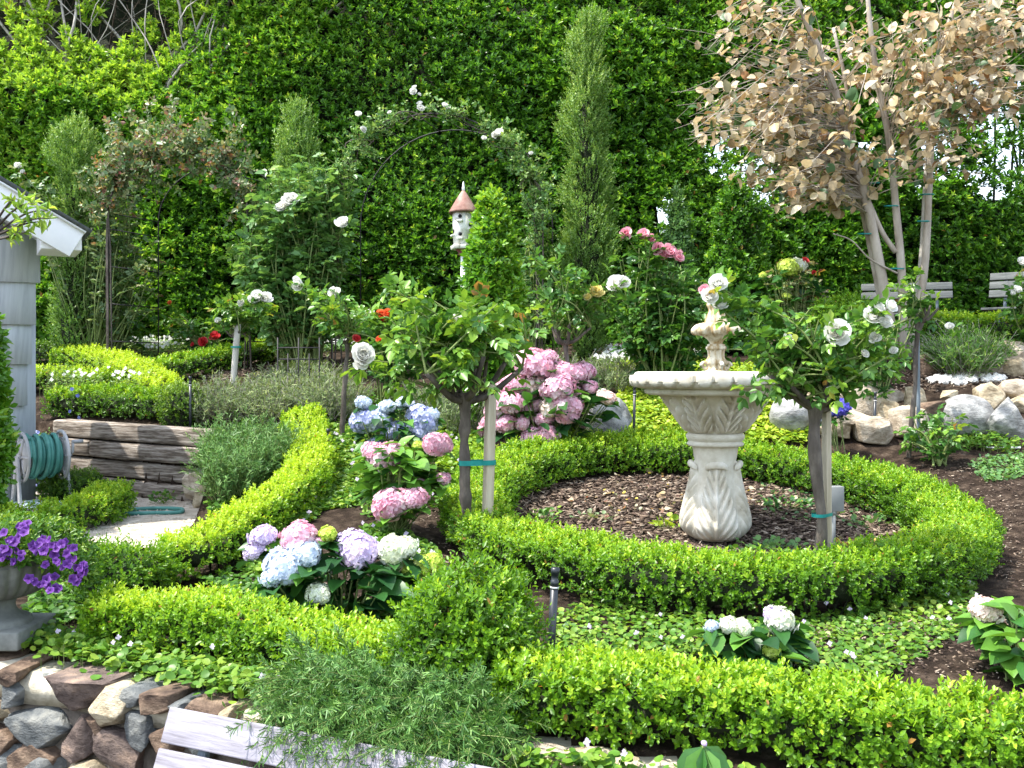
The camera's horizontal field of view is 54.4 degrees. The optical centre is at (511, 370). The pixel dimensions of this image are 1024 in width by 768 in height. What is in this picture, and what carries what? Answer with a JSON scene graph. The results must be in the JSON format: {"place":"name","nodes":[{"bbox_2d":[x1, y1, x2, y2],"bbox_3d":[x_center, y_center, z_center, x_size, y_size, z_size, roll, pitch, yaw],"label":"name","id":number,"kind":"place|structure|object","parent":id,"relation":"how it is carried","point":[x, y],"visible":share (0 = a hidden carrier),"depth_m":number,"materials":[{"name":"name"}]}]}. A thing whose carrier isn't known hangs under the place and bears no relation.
{"place":"outdoors","nodes":[
{"label":"outdoors","id":0,"kind":"place"},
{"bbox_2d":[36,491,198,547],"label":"paving","id":1,"kind":"structure","parent":0,"point":[123,526],"depth_m":7.00,"materials":[{"name":"concrete"}]},
{"bbox_2d":[10,429,82,511],"bbox_3d":[-3.521,0.775,7.546,0.530,0.646,0.419,0,0,-42],"label":"hose reel","id":2,"kind":"object","parent":1,"relation":"on","point":[43,455],"visible":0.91,"depth_m":7.44,"materials":[{"name":"plastic"}]},
{"bbox_2d":[34,464,102,500],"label":"box bush","id":3,"kind":"object","parent":1,"relation":"on","point":[56,486],"visible":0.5,"depth_m":7.62,"materials":[{"name":"green plant"}]},
{"bbox_2d":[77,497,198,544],"bbox_3d":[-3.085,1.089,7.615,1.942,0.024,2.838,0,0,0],"label":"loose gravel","id":4,"kind":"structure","parent":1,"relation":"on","point":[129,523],"depth_m":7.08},
{"bbox_2d":[106,477,192,501],"bbox_3d":[-3.060,1.027,8.576,1.044,0.168,0.215,0,0,27],"label":"timber sleeper","id":5,"kind":"object","parent":1,"relation":"on","point":[144,490],"visible":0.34,"depth_m":8.45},
{"bbox_2d":[70,455,205,482],"bbox_3d":[-3.374,0.860,8.769,1.942,0.183,0.211,0,0,27],"label":"timber sleeper","id":6,"kind":"object","parent":5,"relation":"on","point":[125,468],"visible":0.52,"depth_m":8.62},
{"bbox_2d":[89,440,200,464],"bbox_3d":[-3.097,0.706,8.607,1.382,0.171,0.213,0,0,27],"label":"timber sleeper","id":7,"kind":"object","parent":6,"relation":"on","point":[165,453],"visible":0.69,"depth_m":8.54,"materials":[{"name":"wood"}]},
{"bbox_2d":[53,419,213,445],"bbox_3d":[-3.297,0.544,8.726,1.902,0.192,0.215,0,0,27],"label":"timber sleeper","id":8,"kind":"object","parent":7,"relation":"on","point":[148,433],"visible":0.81,"depth_m":8.64,"materials":[{"name":"wood"}]},
{"bbox_2d":[16,339,1023,767],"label":"ground","id":9,"kind":"structure","parent":0,"point":[350,517],"depth_m":6.29,"materials":[{"name":"soil"}]},
{"bbox_2d":[0,312,20,511],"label":"bay bush","id":10,"kind":"object","parent":9,"relation":"on","point":[9,436],"visible":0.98,"depth_m":6.54,"materials":[{"name":"green plant"}]},
{"bbox_2d":[0,188,57,248],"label":"peach tree","id":11,"kind":"object","parent":9,"relation":"on","point":[21,207],"visible":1,"depth_m":4.72,"materials":[{"name":"green plant"}]},
{"bbox_2d":[0,176,91,500],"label":"house","id":12,"kind":"structure","parent":9,"relation":"on","point":[64,235],"depth_m":7.64,"materials":[{"name":"paint"}]},
{"bbox_2d":[20,579,89,626],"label":"creeping plants","id":13,"kind":"object","parent":9,"relation":"on","point":[41,599],"visible":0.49,"depth_m":5.08,"materials":[{"name":"green plant"}]},
{"bbox_2d":[0,476,138,527],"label":"box hedge","id":14,"kind":"object","parent":9,"relation":"on","point":[94,501],"visible":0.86,"depth_m":6.87,"materials":[{"name":"green plant"}]},
{"bbox_2d":[35,107,105,365],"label":"pencil shrub","id":15,"kind":"object","parent":9,"relation":"on","point":[60,317],"visible":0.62,"depth_m":11.34,"materials":[{"name":"green plant"}]},
{"bbox_2d":[36,363,117,393],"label":"box hedge","id":16,"kind":"object","parent":9,"relation":"on","point":[41,374],"visible":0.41,"depth_m":10.06,"materials":[{"name":"green plant"}]},
{"bbox_2d":[8,158,175,354],"bbox_3d":[-4.839,-1.264,11.479,1.769,2.411,1.076,0,0,0],"label":"climbing rose","id":17,"kind":"object","parent":9,"relation":"on","point":[96,279],"visible":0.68,"depth_m":11.36,"materials":[{"name":"green plant"}]},
{"bbox_2d":[46,342,140,371],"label":"box hedge","id":18,"kind":"object","parent":9,"relation":"on","point":[94,356],"visible":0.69,"depth_m":11.02,"materials":[{"name":"green plant"}]},
{"bbox_2d":[36,364,158,404],"bbox_3d":[-4.061,0.165,9.760,1.183,0.466,0.440,0,0,4],"label":"alyssum carpet","id":19,"kind":"object","parent":9,"relation":"on","point":[82,374],"visible":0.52,"depth_m":9.78,"materials":[{"name":"white plant"}]},
{"bbox_2d":[41,380,206,421],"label":"box hedge","id":20,"kind":"object","parent":9,"relation":"on","point":[130,402],"visible":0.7,"depth_m":9.35,"materials":[{"name":"green plant"}]},
{"bbox_2d":[62,527,190,602],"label":"box bush","id":21,"kind":"object","parent":9,"relation":"on","point":[150,566],"visible":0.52,"depth_m":5.21,"materials":[{"name":"green plant"}]},
{"bbox_2d":[103,352,184,397],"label":"box hedge","id":22,"kind":"object","parent":9,"relation":"on","point":[131,362],"visible":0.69,"depth_m":9.92,"materials":[{"name":"green plant"}]},
{"bbox_2d":[21,614,289,711],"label":"violet leaves","id":23,"kind":"object","parent":9,"relation":"on","point":[198,671],"visible":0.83,"depth_m":4.05,"materials":[{"name":"green plant"}]},
{"bbox_2d":[122,333,189,357],"bbox_3d":[-4.521,-0.302,12.312,1.426,0.389,1.332,0,0,0],"label":"alyssum carpet","id":24,"kind":"object","parent":9,"relation":"on","point":[164,341],"visible":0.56,"depth_m":12.10,"materials":[{"name":"green plant"}]},
{"bbox_2d":[72,92,265,370],"bbox_3d":[-3.656,-1.497,10.728,2.343,3.219,1.202,0,0,0],"label":"climbing rose","id":25,"kind":"object","parent":9,"relation":"on","point":[117,174],"visible":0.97,"depth_m":10.84,"materials":[{"name":"green plant"}]},
{"bbox_2d":[153,378,204,427],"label":"box bush","id":26,"kind":"object","parent":9,"relation":"on","point":[177,397],"visible":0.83,"depth_m":8.83,"materials":[{"name":"green plant"}]},
{"bbox_2d":[108,152,273,368],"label":"rose arch","id":27,"kind":"structure","parent":9,"relation":"on","point":[158,252],"depth_m":11.42,"materials":[{"name":"black metal"}]},
{"bbox_2d":[149,304,233,355],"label":"rose bush","id":28,"kind":"object","parent":9,"relation":"on","point":[197,339],"visible":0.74,"depth_m":11.91,"materials":[{"name":"green plant"}]},
{"bbox_2d":[139,338,276,380],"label":"box hedge","id":29,"kind":"object","parent":9,"relation":"on","point":[197,360],"visible":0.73,"depth_m":10.66,"materials":[{"name":"green plant"}]},
{"bbox_2d":[174,367,270,427],"bbox_3d":[-2.671,0.243,9.112,1.022,0.567,0.926,0,0,0],"label":"lavender mound","id":30,"kind":"object","parent":9,"relation":"on","point":[214,398],"visible":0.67,"depth_m":8.93,"materials":[{"name":"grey plant"}]},
{"bbox_2d":[204,289,278,382],"bbox_3d":[-2.617,-0.201,9.701,0.682,1.175,0.667,0,0,0],"label":"rose tree","id":31,"kind":"object","parent":9,"relation":"on","point":[241,319],"visible":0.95,"depth_m":9.56,"materials":[{"name":"green plant"}]},
{"bbox_2d":[179,404,309,503],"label":"rosemary bush","id":32,"kind":"object","parent":9,"relation":"on","point":[241,458],"visible":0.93,"depth_m":7.29,"materials":[{"name":"green plant"}]},
{"bbox_2d":[70,578,420,673],"bbox_3d":[-1.070,1.101,4.105,1.881,0.334,0.533,0,0,30],"label":"box hedge","id":33,"kind":"object","parent":9,"relation":"on","point":[199,617],"visible":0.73,"depth_m":4.16,"materials":[{"name":"green plant"}]},
{"bbox_2d":[152,399,340,585],"bbox_3d":[-1.665,0.741,6.986,0.845,0.991,3.078,0,0,0],"label":"box hedge","id":34,"kind":"object","parent":9,"relation":"on","point":[293,483],"visible":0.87,"depth_m":6.28,"materials":[{"name":"green plant"}]},
{"bbox_2d":[200,354,333,380],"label":"mulch chips","id":35,"kind":"object","parent":9,"relation":"on","point":[242,372],"visible":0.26,"depth_m":10.95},
{"bbox_2d":[221,366,313,424],"bbox_3d":[-2.170,0.231,9.008,0.902,0.547,0.910,0,0,0],"label":"lavender mound","id":36,"kind":"object","parent":9,"relation":"on","point":[271,403],"visible":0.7,"depth_m":8.88,"materials":[{"name":"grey plant"}]},
{"bbox_2d":[255,94,324,357],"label":"pencil shrub","id":37,"kind":"object","parent":9,"relation":"on","point":[297,110],"visible":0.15,"depth_m":11.46,"materials":[{"name":"green plant"}]},
{"bbox_2d":[217,152,374,371],"bbox_3d":[-2.344,-1.155,10.775,1.708,2.412,1.162,0,0,0],"label":"climbing rose","id":38,"kind":"object","parent":9,"relation":"on","point":[298,231],"visible":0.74,"depth_m":10.54,"materials":[{"name":"green plant"}]},
{"bbox_2d":[243,351,354,394],"bbox_3d":[-2.035,0.074,9.638,1.211,0.541,0.989,0,0,0],"label":"lavender mound","id":39,"kind":"object","parent":9,"relation":"on","point":[304,370],"visible":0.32,"depth_m":9.64,"materials":[{"name":"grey plant"}]},
{"bbox_2d":[240,422,367,574],"bbox_3d":[-1.320,0.807,7.098,0.553,0.731,3.104,0,0,0],"label":"violet carpet","id":40,"kind":"object","parent":9,"relation":"on","point":[342,496],"visible":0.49,"depth_m":7.08,"materials":[{"name":"green plant"}]},
{"bbox_2d":[198,561,411,625],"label":"ground cover plants","id":41,"kind":"object","parent":9,"relation":"on","point":[225,577],"visible":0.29,"depth_m":5.46,"materials":[{"name":"green plant"}]},
{"bbox_2d":[153,707,491,767],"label":"garden bench","id":42,"kind":"object","parent":9,"relation":"on","point":[205,735],"visible":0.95,"depth_m":3.34,"materials":[{"name":"white wood"}]},
{"bbox_2d":[272,361,377,419],"bbox_3d":[-1.642,0.193,8.984,0.947,0.554,0.895,0,0,41],"label":"lavender mound","id":43,"kind":"object","parent":9,"relation":"on","point":[327,394],"visible":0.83,"depth_m":8.84,"materials":[{"name":"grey plant"}]},
{"bbox_2d":[286,272,381,434],"bbox_3d":[-1.436,-0.120,8.356,0.801,1.464,0.887,0,0,-26],"label":"rose tree","id":44,"kind":"object","parent":9,"relation":"on","point":[339,329],"visible":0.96,"depth_m":8.31,"materials":[{"name":"green plant"}]},
{"bbox_2d":[0,648,677,767],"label":"stone retaining wall","id":45,"kind":"structure","parent":9,"relation":"on","point":[53,714],"depth_m":3.93,"materials":[{"name":"stone"}]},
{"bbox_2d":[0,551,60,650],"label":"garden urn","id":46,"kind":"object","parent":45,"relation":"on","point":[18,625],"visible":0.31,"depth_m":4.34,"materials":[{"name":"grey stone"}]},
{"bbox_2d":[0,509,106,598],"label":"petunia plant","id":47,"kind":"object","parent":46,"relation":"in","point":[42,540],"visible":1,"depth_m":4.25,"materials":[{"name":"purple plant"}]},
{"bbox_2d":[225,622,554,767],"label":"trailing rosemary","id":48,"kind":"object","parent":45,"relation":"on","point":[400,706],"visible":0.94,"depth_m":3.25,"materials":[{"name":"green plant"}]},
{"bbox_2d":[504,737,765,767],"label":"violet leaves","id":49,"kind":"object","parent":45,"relation":"on","point":[591,758],"visible":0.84,"depth_m":3.08,"materials":[{"name":"green plant"}]},
{"bbox_2d":[677,740,729,767],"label":"broad leaf plant","id":50,"kind":"object","parent":45,"relation":"on","point":[704,756],"visible":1,"depth_m":2.68,"materials":[{"name":"green plant"}]},
{"bbox_2d":[236,519,448,627],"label":"hydrangea","id":51,"kind":"object","parent":9,"relation":"on","point":[298,563],"visible":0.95,"depth_m":4.52,"materials":[{"name":"multicoloured plant"}]},
{"bbox_2d":[364,286,422,401],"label":"rose bush","id":52,"kind":"object","parent":9,"relation":"on","point":[383,323],"visible":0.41,"depth_m":9.19,"materials":[{"name":"green plant"}]},
{"bbox_2d":[345,395,445,484],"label":"hydrangea","id":53,"kind":"object","parent":9,"relation":"on","point":[368,417],"visible":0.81,"depth_m":7.22,"materials":[{"name":"blue plant"}]},
{"bbox_2d":[359,520,445,564],"bbox_3d":[-0.667,1.004,5.875,0.379,0.210,0.993,0,0,-29],"label":"violet carpet","id":54,"kind":"object","parent":9,"relation":"on","point":[379,533],"visible":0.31,"depth_m":5.98,"materials":[{"name":"green plant"}]},
{"bbox_2d":[327,410,478,516],"bbox_3d":[-0.975,0.646,7.856,1.523,0.641,2.884,0,0,0],"label":"violet carpet","id":55,"kind":"object","parent":9,"relation":"on","point":[365,510],"visible":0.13,"depth_m":7.40,"materials":[{"name":"green plant"}]},
{"bbox_2d":[348,432,457,530],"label":"hydrangea","id":56,"kind":"object","parent":9,"relation":"on","point":[393,502],"visible":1,"depth_m":6.04,"materials":[{"name":"pink plant"}]},
{"bbox_2d":[305,85,560,370],"bbox_3d":[-0.888,-1.479,10.739,2.848,3.144,0.654,0,0,0],"label":"climbing rose","id":57,"kind":"object","parent":9,"relation":"on","point":[507,140],"visible":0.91,"depth_m":10.73,"materials":[{"name":"green plant"}]},
{"bbox_2d":[388,374,484,431],"bbox_3d":[-0.482,0.231,8.789,1.301,0.703,1.075,0,0,0],"label":"lavender mound","id":58,"kind":"object","parent":9,"relation":"on","point":[449,411],"visible":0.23,"depth_m":8.52,"materials":[{"name":"green plant"}]},
{"bbox_2d":[331,113,552,362],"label":"rose arch","id":59,"kind":"structure","parent":9,"relation":"on","point":[470,130],"depth_m":11.48,"materials":[{"name":"black metal"}]},
{"bbox_2d":[340,270,548,558],"bbox_3d":[-0.389,0.288,5.824,1.197,1.772,0.828,0,0,9],"label":"rose tree","id":60,"kind":"object","parent":9,"relation":"on","point":[449,346],"visible":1,"depth_m":5.73,"materials":[{"name":"green plant"}]},
{"bbox_2d":[435,415,483,478],"bbox_3d":[-0.414,0.575,8.280,0.561,0.533,2.013,0,0,-6],"label":"violet carpet","id":61,"kind":"object","parent":9,"relation":"on","point":[451,460],"visible":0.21,"depth_m":7.98,"materials":[{"name":"green plant"}]},
{"bbox_2d":[449,181,475,276],"bbox_3d":[-0.445,-0.642,9.113,0.273,2.184,0.273,0,0,0],"label":"birdhouse","id":62,"kind":"object","parent":9,"relation":"on","point":[462,208],"visible":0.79,"depth_m":9.03,"materials":[{"name":"white paint"}]},
{"bbox_2d":[377,535,561,687],"bbox_3d":[-0.152,0.943,3.660,0.668,0.667,0.676,0,0,28],"label":"box bush","id":63,"kind":"object","parent":9,"relation":"on","point":[451,608],"visible":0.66,"depth_m":3.53,"materials":[{"name":"green plant"}]},
{"bbox_2d":[454,182,530,426],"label":"cone topiary","id":64,"kind":"object","parent":9,"relation":"on","point":[489,254],"visible":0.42,"depth_m":8.67,"materials":[{"name":"green plant"}]},
{"bbox_2d":[0,0,1023,350],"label":"tall hedge","id":65,"kind":"object","parent":9,"relation":"on","point":[256,62],"visible":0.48,"depth_m":12.81,"materials":[{"name":"green plant"}]},
{"bbox_2d":[510,177,566,358],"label":"climbing rose","id":66,"kind":"object","parent":9,"relation":"on","point":[533,286],"visible":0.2,"depth_m":11.16,"materials":[{"name":"green plant"}]},
{"bbox_2d":[472,347,620,451],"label":"hydrangea","id":67,"kind":"object","parent":9,"relation":"on","point":[557,392],"visible":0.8,"depth_m":7.82,"materials":[{"name":"pink plant"}]},
{"bbox_2d":[547,567,559,647],"bbox_3d":[0.156,1.013,3.861,0.060,0.497,0.036,0,0,0],"label":"path light","id":68,"kind":"object","parent":9,"relation":"on","point":[554,582],"visible":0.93,"depth_m":3.85,"materials":[{"name":"grey metal"}]},
{"bbox_2d":[517,243,632,446],"bbox_3d":[0.506,-0.127,8.083,0.957,1.830,0.596,0,0,0],"label":"rose tree","id":69,"kind":"object","parent":9,"relation":"on","point":[563,323],"visible":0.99,"depth_m":8.03,"materials":[{"name":"green plant"}]},
{"bbox_2d":[544,0,623,361],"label":"pencil shrub","id":70,"kind":"object","parent":9,"relation":"on","point":[585,142],"visible":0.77,"depth_m":10.94,"materials":[{"name":"green plant"}]},
{"bbox_2d":[570,350,639,392],"bbox_3d":[0.996,-0.003,9.861,1.156,0.527,0.931,0,0,0],"label":"lavender mound","id":71,"kind":"object","parent":9,"relation":"on","point":[626,369],"visible":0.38,"depth_m":9.68,"materials":[{"name":"green plant"}]},
{"bbox_2d":[586,398,631,442],"bbox_3d":[0.825,0.455,8.508,0.341,0.445,0.374,0,0,23],"label":"rock","id":72,"kind":"object","parent":9,"relation":"on","point":[623,414],"visible":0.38,"depth_m":8.38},
{"bbox_2d":[324,509,1023,677],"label":"mulch chips","id":73,"kind":"object","parent":9,"relation":"on","point":[946,642],"visible":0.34,"depth_m":4.14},
{"bbox_2d":[652,179,700,311],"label":"cone shrub","id":74,"kind":"object","parent":9,"relation":"on","point":[677,232],"visible":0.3,"depth_m":11.11,"materials":[{"name":"green plant"}]},
{"bbox_2d":[600,227,755,395],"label":"rose bush","id":75,"kind":"object","parent":9,"relation":"on","point":[657,335],"visible":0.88,"depth_m":9.26,"materials":[{"name":"green plant"}]},
{"bbox_2d":[602,359,808,446],"bbox_3d":[1.813,0.246,9.523,2.042,0.809,2.177,0,0,0],"label":"lime carpet","id":76,"kind":"object","parent":9,"relation":"on","point":[644,406],"visible":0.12,"depth_m":8.87,"materials":[{"name":"green plant"}]},
{"bbox_2d":[512,471,910,570],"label":"mulch chips","id":77,"kind":"object","parent":9,"relation":"on","point":[646,516],"visible":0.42,"depth_m":6.90,"materials":[{"name":"wood"}]},
{"bbox_2d":[629,303,774,541],"bbox_3d":[1.312,0.308,6.426,1.105,1.566,1.105,0,0,0],"label":"garden fountain","id":78,"kind":"object","parent":77,"relation":"on","point":[712,420],"visible":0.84,"depth_m":6.26,"materials":[{"name":"stone"}]},
{"bbox_2d":[433,423,1007,617],"bbox_3d":[1.222,0.799,6.379,3.445,0.732,3.778,0,0,0],"label":"box hedge","id":79,"kind":"object","parent":9,"relation":"on","point":[951,533],"visible":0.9,"depth_m":5.14,"materials":[{"name":"green plant"}]},
{"bbox_2d":[698,172,774,351],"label":"cone shrub","id":80,"kind":"object","parent":9,"relation":"on","point":[735,246],"visible":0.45,"depth_m":10.89,"materials":[{"name":"green plant"}]},
{"bbox_2d":[681,605,818,679],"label":"hydrangea","id":81,"kind":"object","parent":9,"relation":"on","point":[786,639],"visible":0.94,"depth_m":3.98,"materials":[{"name":"green plant"}]},
{"bbox_2d":[486,638,1023,767],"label":"box hedge","id":82,"kind":"object","parent":9,"relation":"on","point":[630,694],"visible":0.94,"depth_m":3.12,"materials":[{"name":"green plant"}]},
{"bbox_2d":[555,580,978,676],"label":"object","id":83,"kind":"object","parent":9,"relation":"on","point":[684,623],"visible":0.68,"depth_m":4.43,"materials":[{"name":"green plant"}]},
{"bbox_2d":[769,398,808,433],"bbox_3d":[2.472,0.408,8.775,0.337,0.398,0.446,0,0,38],"label":"rock","id":84,"kind":"object","parent":9,"relation":"on","point":[788,415],"visible":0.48,"depth_m":8.62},
{"bbox_2d":[748,257,833,321],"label":"hydrangea","id":85,"kind":"object","parent":9,"relation":"on","point":[796,267],"visible":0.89,"depth_m":10.36,"materials":[{"name":"green plant"}]},
{"bbox_2d":[764,257,828,326],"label":"rose bush","id":86,"kind":"object","parent":9,"relation":"on","point":[804,281],"visible":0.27,"depth_m":10.55,"materials":[{"name":"green plant"}]},
{"bbox_2d":[701,265,900,601],"bbox_3d":[1.417,0.355,4.960,0.995,1.747,0.601,0,0,0],"label":"rose tree","id":87,"kind":"object","parent":9,"relation":"on","point":[787,374],"visible":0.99,"depth_m":4.89,"materials":[{"name":"green plant"}]},
{"bbox_2d":[804,286,879,349],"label":"box bush","id":88,"kind":"object","parent":9,"relation":"on","point":[837,302],"visible":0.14,"depth_m":9.77,"materials":[{"name":"green plant"}]},
{"bbox_2d":[670,0,1023,358],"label":"leaning tree","id":89,"kind":"object","parent":9,"relation":"on","point":[814,156],"visible":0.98,"depth_m":9.69,"materials":[{"name":"beige plant"}]},
{"bbox_2d":[827,300,912,399],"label":"rose bush","id":90,"kind":"object","parent":9,"relation":"on","point":[881,377],"visible":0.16,"depth_m":8.75,"materials":[{"name":"green plant"}]},
{"bbox_2d":[852,416,893,444],"bbox_3d":[3.082,0.514,8.506,0.352,0.247,0.266,0,0,0],"label":"rock","id":91,"kind":"object","parent":9,"relation":"on","point":[877,430],"visible":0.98,"depth_m":8.40,"materials":[{"name":"beige stone"}]},
{"bbox_2d":[888,405,928,439],"bbox_3d":[3.418,0.459,8.581,0.336,0.319,0.286,0,0,-19],"label":"rock","id":92,"kind":"object","parent":9,"relation":"on","point":[897,416],"visible":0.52,"depth_m":8.50,"materials":[{"name":"beige stone"}]},
{"bbox_2d":[861,282,958,319],"bbox_3d":[4.428,-0.613,11.125,0.970,0.761,0.529,0,0,16],"label":"garden bench","id":93,"kind":"object","parent":9,"relation":"on","point":[936,286],"visible":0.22,"depth_m":11.23,"materials":[{"name":"grey wood"}]},
{"bbox_2d":[875,266,961,457],"bbox_3d":[3.285,-0.050,8.135,0.738,1.592,0.489,0,0,24],"label":"rose tree","id":94,"kind":"object","parent":9,"relation":"on","point":[917,313],"visible":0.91,"depth_m":8.14,"materials":[{"name":"green plant"}]},
{"bbox_2d":[893,403,978,466],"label":"rose bush","id":95,"kind":"object","parent":9,"relation":"on","point":[934,447],"visible":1,"depth_m":7.86,"materials":[{"name":"green plant"}]},
{"bbox_2d":[907,316,1022,378],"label":"wispy shrub","id":96,"kind":"object","parent":9,"relation":"on","point":[969,349],"visible":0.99,"depth_m":9.40,"materials":[{"name":"green plant"}]},
{"bbox_2d":[925,372,1007,385],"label":"white pebbles","id":97,"kind":"object","parent":9,"relation":"on","point":[959,379],"visible":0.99,"depth_m":9.33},
{"bbox_2d":[942,394,993,434],"bbox_3d":[3.963,0.418,8.625,0.489,0.422,0.352,0,0,-26],"label":"rock","id":98,"kind":"object","parent":9,"relation":"on","point":[977,410],"visible":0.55,"depth_m":8.50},
{"bbox_2d":[920,308,1022,348],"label":"box hedge","id":99,"kind":"object","parent":9,"relation":"on","point":[998,327],"visible":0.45,"depth_m":10.21,"materials":[{"name":"green plant"}]},
{"bbox_2d":[923,461,1023,588],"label":"mulch chips","id":100,"kind":"object","parent":9,"relation":"on","point":[1015,554],"visible":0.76,"depth_m":6.78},
{"bbox_2d":[950,429,1023,452],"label":"creeping plants","id":101,"kind":"object","parent":9,"relation":"on","point":[983,441],"visible":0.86,"depth_m":8.27,"materials":[{"name":"green plant"}]},
{"bbox_2d":[953,595,1023,686],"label":"hydrangea","id":102,"kind":"object","parent":9,"relation":"on","point":[986,630],"visible":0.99,"depth_m":3.83,"materials":[{"name":"green plant"}]},
{"bbox_2d":[967,450,1023,481],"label":"creeping plants","id":103,"kind":"object","parent":9,"relation":"on","point":[991,462],"visible":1,"depth_m":7.67,"materials":[{"name":"green plant"}]},
{"bbox_2d":[981,272,1023,321],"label":"garden bench","id":104,"kind":"object","parent":9,"relation":"on","point":[1006,277],"visible":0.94,"depth_m":11.14,"materials":[{"name":"grey wood"}]},
{"bbox_2d":[986,397,1023,437],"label":"rock","id":105,"kind":"object","parent":9,"relation":"on","point":[1005,417],"visible":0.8,"depth_m":8.34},
{"bbox_2d":[996,257,1023,342],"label":"rose bush","id":106,"kind":"object","parent":9,"relation":"on","point":[1018,286],"visible":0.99,"depth_m":9.72,"materials":[{"name":"green plant"}]},
{"bbox_2d":[657,77,1023,230],"label":"sky","id":107,"kind":"structure","parent":0,"point":[661,216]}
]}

